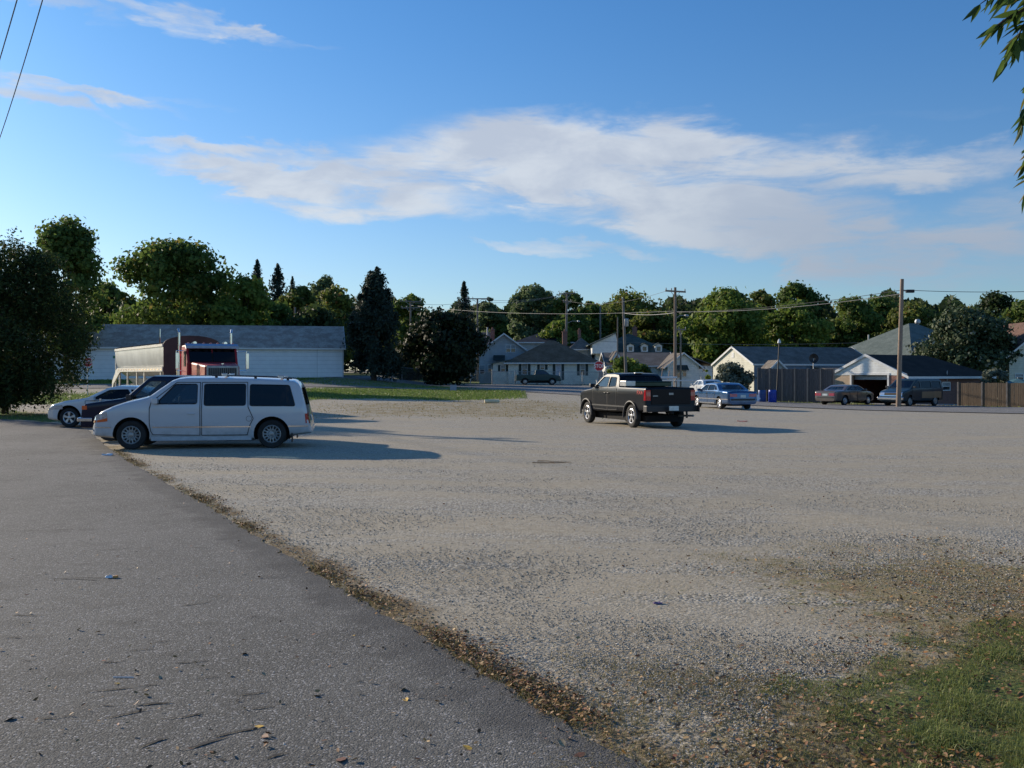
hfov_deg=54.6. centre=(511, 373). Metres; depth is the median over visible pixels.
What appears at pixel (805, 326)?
broad tree
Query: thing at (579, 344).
slate roofed house
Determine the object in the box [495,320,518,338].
broad tree
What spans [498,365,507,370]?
window
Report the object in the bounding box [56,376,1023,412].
street
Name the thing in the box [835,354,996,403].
brick garage
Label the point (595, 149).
sky
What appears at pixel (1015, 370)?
gabled house
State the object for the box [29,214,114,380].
broad tree
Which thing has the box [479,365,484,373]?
window
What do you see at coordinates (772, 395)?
barrel
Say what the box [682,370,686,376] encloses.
window
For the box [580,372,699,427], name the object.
pickup truck
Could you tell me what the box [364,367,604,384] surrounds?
chain link fence
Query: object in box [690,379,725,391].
sedan
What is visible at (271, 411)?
minivan
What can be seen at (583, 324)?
broad tree
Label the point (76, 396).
verge grass
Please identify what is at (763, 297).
broad tree
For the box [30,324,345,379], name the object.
storage building
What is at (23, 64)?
power line
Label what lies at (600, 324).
utility pole
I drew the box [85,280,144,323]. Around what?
broad tree
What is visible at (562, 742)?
fallen leaf
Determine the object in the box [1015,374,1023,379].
window
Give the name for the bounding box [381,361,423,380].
shrub
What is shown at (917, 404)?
driveway
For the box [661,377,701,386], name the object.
pipe barrier
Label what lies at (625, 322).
utility pole
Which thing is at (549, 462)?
twig pile
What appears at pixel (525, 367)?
window
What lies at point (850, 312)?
broad tree
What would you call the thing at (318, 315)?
broad tree
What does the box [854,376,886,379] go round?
raised door
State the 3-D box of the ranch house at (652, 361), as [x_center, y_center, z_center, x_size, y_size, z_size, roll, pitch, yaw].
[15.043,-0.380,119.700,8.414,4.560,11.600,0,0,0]
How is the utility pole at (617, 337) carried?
on the ground at (868, 442)
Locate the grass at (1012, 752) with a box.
[756,614,1023,767]
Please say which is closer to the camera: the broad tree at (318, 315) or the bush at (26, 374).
the bush at (26, 374)
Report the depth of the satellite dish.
75.94 m
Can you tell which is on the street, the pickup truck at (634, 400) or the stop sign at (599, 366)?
the stop sign at (599, 366)
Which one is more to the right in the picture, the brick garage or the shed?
the brick garage
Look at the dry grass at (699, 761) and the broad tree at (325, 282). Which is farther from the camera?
the broad tree at (325, 282)
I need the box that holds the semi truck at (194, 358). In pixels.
[175,328,248,374]
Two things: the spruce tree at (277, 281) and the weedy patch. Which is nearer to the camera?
the weedy patch
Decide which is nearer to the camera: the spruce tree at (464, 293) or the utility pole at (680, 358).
the utility pole at (680, 358)
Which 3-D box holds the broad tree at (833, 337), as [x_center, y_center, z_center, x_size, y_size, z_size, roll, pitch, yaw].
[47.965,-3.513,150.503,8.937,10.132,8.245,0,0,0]
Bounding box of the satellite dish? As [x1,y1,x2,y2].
[809,354,818,368]
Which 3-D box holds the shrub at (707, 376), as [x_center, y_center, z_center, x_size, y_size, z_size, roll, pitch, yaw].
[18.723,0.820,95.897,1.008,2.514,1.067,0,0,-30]
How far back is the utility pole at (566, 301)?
120.87 m
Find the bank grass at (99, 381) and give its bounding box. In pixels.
[57,377,484,388]
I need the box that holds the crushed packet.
[105,575,117,577]
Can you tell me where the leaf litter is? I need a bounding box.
[0,449,1023,767]
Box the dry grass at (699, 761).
[548,532,1023,767]
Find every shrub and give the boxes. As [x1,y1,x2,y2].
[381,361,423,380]
[606,356,643,372]
[639,363,651,372]
[705,369,710,378]
[714,360,756,390]
[978,367,1008,397]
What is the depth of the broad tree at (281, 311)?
117.41 m
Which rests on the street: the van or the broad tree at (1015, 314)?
the van
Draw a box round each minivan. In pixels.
[77,375,231,440]
[93,373,314,448]
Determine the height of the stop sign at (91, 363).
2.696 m
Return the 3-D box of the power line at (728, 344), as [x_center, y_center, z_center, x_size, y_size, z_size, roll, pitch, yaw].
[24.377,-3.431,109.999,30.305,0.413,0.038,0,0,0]
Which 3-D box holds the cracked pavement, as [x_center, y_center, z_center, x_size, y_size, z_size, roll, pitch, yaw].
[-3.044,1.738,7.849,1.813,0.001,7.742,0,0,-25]
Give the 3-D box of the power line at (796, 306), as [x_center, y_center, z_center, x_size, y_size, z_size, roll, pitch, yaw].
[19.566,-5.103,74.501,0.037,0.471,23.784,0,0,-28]
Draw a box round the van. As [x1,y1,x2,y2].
[877,379,942,405]
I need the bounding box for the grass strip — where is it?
[305,387,527,399]
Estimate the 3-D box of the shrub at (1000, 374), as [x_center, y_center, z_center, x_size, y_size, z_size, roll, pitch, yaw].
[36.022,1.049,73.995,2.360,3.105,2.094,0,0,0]
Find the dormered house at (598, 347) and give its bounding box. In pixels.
[586,325,673,379]
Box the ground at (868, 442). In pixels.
[0,370,1023,767]
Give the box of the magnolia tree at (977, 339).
[904,303,1023,382]
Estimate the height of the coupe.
1.378 m
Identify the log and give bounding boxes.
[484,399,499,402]
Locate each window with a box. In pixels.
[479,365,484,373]
[488,364,491,372]
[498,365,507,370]
[506,345,515,352]
[519,364,530,374]
[537,364,547,369]
[577,364,587,375]
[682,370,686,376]
[942,382,950,390]
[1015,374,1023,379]
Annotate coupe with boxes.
[48,385,154,426]
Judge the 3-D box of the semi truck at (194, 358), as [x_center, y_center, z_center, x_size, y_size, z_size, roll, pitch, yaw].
[-13.003,-0.094,42.352,2.970,3.683,7.400,0,0,-27]
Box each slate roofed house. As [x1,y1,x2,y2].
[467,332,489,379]
[516,334,574,349]
[569,328,591,357]
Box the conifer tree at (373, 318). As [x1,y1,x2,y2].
[340,266,408,381]
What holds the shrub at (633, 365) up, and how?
on the ground at (868, 442)
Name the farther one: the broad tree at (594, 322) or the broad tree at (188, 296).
the broad tree at (594, 322)
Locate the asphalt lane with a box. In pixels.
[0,419,646,767]
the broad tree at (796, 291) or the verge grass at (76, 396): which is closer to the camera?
the verge grass at (76, 396)
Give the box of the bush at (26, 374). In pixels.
[0,228,103,413]
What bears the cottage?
on the ground at (868, 442)
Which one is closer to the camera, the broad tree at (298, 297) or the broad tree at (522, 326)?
the broad tree at (298, 297)
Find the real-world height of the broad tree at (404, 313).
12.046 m
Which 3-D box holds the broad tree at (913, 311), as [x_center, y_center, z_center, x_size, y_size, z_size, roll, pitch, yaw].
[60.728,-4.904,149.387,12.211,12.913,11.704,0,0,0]
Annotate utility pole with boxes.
[400,299,420,327]
[466,297,488,381]
[559,291,579,330]
[599,306,600,339]
[617,317,617,357]
[622,298,628,372]
[665,287,688,386]
[677,327,685,386]
[896,279,914,406]
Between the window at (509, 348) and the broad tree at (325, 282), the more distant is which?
the broad tree at (325, 282)
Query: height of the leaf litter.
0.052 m
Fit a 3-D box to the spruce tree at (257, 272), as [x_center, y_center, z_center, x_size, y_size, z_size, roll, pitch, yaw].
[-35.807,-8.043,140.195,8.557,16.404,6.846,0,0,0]
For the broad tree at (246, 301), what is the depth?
108.49 m
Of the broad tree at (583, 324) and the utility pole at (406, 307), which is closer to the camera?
the utility pole at (406, 307)
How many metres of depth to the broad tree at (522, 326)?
147.95 m
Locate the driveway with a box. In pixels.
[870,403,956,405]
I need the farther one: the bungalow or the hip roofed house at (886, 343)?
the bungalow
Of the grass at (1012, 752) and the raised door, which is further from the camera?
the raised door
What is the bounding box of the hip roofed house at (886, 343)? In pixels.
[848,319,933,354]
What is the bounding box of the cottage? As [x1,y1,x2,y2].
[656,352,712,386]
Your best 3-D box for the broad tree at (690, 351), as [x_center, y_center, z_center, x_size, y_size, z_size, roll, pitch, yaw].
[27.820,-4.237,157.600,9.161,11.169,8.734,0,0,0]
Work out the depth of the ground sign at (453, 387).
79.04 m
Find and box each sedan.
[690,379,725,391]
[695,382,756,408]
[815,384,873,404]
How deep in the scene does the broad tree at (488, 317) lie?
158.85 m
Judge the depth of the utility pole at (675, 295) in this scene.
84.89 m
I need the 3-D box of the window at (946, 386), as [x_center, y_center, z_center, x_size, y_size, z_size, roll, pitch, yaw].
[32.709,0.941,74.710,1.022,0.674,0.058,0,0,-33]
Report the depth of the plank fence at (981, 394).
67.24 m
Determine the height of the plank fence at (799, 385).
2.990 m
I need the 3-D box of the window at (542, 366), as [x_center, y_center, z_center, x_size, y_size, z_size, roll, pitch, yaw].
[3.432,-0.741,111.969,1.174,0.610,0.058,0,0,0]
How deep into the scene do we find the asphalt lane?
6.13 m
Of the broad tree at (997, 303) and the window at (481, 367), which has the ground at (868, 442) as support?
the broad tree at (997, 303)
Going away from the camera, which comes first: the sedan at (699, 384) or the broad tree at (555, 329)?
the sedan at (699, 384)
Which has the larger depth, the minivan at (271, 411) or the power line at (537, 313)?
the power line at (537, 313)
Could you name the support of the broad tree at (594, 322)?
on the ground at (868, 442)
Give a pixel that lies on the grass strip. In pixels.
(435, 394)
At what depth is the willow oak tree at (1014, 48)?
4.80 m
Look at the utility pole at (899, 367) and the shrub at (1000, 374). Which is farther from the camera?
the shrub at (1000, 374)
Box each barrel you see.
[758,390,765,401]
[768,390,776,401]
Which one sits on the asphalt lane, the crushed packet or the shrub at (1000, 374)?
the crushed packet
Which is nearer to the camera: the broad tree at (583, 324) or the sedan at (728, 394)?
the sedan at (728, 394)
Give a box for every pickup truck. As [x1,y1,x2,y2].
[516,370,560,384]
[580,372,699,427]
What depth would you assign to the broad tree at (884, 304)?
154.77 m
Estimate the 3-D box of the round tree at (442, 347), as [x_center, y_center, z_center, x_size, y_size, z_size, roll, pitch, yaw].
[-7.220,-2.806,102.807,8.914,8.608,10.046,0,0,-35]
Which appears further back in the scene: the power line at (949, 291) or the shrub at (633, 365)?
the shrub at (633, 365)
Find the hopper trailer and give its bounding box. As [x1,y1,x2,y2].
[112,329,219,386]
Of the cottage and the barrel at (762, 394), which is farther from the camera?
the cottage
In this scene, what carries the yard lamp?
on the ground at (868, 442)
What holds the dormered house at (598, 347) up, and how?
on the ground at (868, 442)
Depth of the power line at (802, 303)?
71.74 m
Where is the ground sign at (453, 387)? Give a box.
[450,385,456,390]
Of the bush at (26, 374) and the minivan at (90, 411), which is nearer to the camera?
the minivan at (90, 411)
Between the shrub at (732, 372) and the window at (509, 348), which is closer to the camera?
the shrub at (732, 372)
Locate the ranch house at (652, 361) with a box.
[599,351,670,375]
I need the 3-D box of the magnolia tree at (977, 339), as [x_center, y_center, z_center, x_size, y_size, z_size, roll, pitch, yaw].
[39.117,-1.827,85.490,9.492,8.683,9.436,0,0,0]
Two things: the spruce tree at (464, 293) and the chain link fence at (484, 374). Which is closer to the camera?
the chain link fence at (484, 374)
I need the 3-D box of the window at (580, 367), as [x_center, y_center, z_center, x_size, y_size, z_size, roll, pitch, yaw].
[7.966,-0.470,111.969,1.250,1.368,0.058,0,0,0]
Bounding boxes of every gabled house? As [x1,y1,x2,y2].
[476,327,527,382]
[711,346,862,391]
[997,322,1023,398]
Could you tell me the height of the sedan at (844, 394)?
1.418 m
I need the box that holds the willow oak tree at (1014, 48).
[962,0,1023,211]
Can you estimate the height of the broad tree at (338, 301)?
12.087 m
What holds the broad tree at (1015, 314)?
on the ground at (868, 442)
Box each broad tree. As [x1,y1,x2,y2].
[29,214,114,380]
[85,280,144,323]
[106,233,241,324]
[203,272,281,325]
[250,299,292,325]
[276,285,318,316]
[281,301,350,359]
[304,274,343,314]
[316,283,363,362]
[392,292,429,350]
[473,297,508,336]
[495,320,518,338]
[506,282,565,340]
[536,319,587,346]
[545,289,594,343]
[577,286,669,344]
[578,301,611,340]
[627,308,689,352]
[664,312,704,356]
[672,286,777,363]
[745,288,777,334]
[763,299,836,346]
[775,279,831,336]
[821,293,885,347]
[821,317,854,347]
[854,294,897,342]
[880,299,946,331]
[971,290,1016,318]
[993,299,1023,323]
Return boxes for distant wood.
[10,288,965,371]
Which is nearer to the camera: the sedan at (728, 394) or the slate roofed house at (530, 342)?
the sedan at (728, 394)
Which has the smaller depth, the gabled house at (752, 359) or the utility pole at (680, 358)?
the gabled house at (752, 359)
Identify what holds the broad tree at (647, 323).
on the ground at (868, 442)
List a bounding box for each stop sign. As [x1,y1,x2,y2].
[83,358,92,394]
[594,361,603,376]
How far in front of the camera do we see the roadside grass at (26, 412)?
40.39 m
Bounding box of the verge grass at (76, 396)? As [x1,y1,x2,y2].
[19,390,341,404]
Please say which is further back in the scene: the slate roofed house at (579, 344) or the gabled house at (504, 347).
the slate roofed house at (579, 344)
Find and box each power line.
[0,0,17,58]
[0,0,42,136]
[411,305,668,313]
[600,341,860,344]
[676,294,898,311]
[698,290,899,311]
[909,290,1023,291]
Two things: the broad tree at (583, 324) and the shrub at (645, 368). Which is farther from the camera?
the broad tree at (583, 324)
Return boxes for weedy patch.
[311,399,602,420]
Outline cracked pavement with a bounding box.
[4,528,285,759]
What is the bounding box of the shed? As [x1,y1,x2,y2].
[761,360,787,368]
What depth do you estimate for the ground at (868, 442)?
11.70 m
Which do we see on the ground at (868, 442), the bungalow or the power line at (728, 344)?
the bungalow
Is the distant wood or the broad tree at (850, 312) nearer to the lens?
the broad tree at (850, 312)
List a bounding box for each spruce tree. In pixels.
[251,259,262,278]
[267,263,297,314]
[287,276,297,311]
[456,281,478,380]
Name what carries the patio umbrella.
on the ground at (868, 442)
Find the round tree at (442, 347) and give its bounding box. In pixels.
[395,305,494,384]
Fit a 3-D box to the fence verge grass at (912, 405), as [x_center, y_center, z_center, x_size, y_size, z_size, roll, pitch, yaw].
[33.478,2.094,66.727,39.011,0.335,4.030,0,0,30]
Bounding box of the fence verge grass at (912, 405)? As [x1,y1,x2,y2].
[777,401,1020,406]
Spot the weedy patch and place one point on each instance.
(456, 408)
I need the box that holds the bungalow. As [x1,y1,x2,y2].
[490,329,597,384]
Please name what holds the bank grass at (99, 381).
on the ground at (868, 442)
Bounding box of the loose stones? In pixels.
[0,490,590,767]
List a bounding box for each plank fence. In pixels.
[757,367,834,402]
[957,382,1023,406]
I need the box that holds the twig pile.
[532,460,569,462]
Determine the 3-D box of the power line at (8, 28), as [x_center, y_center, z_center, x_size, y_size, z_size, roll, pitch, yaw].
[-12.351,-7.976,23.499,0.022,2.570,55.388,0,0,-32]
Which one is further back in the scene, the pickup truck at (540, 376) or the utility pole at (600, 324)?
the utility pole at (600, 324)
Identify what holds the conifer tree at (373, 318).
on the ground at (868, 442)
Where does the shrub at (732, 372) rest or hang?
on the ground at (868, 442)
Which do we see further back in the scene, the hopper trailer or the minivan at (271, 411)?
the hopper trailer
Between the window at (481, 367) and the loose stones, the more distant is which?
the window at (481, 367)
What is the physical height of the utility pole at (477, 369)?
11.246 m
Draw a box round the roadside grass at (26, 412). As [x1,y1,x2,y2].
[0,410,58,421]
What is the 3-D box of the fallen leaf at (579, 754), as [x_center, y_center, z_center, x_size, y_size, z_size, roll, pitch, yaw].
[0.306,1.738,4.523,0.058,0.012,0.041,0,0,0]
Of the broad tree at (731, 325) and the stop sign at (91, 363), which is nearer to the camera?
the stop sign at (91, 363)
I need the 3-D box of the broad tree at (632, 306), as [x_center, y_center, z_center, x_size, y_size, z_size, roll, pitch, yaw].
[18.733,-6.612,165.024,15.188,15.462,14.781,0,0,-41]
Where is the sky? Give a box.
[0,0,1023,369]
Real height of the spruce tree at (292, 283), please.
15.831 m
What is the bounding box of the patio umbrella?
[997,377,1023,383]
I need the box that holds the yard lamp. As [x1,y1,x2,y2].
[776,339,780,391]
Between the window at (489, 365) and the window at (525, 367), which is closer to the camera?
the window at (525, 367)
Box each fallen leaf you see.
[558,738,565,745]
[574,752,584,756]

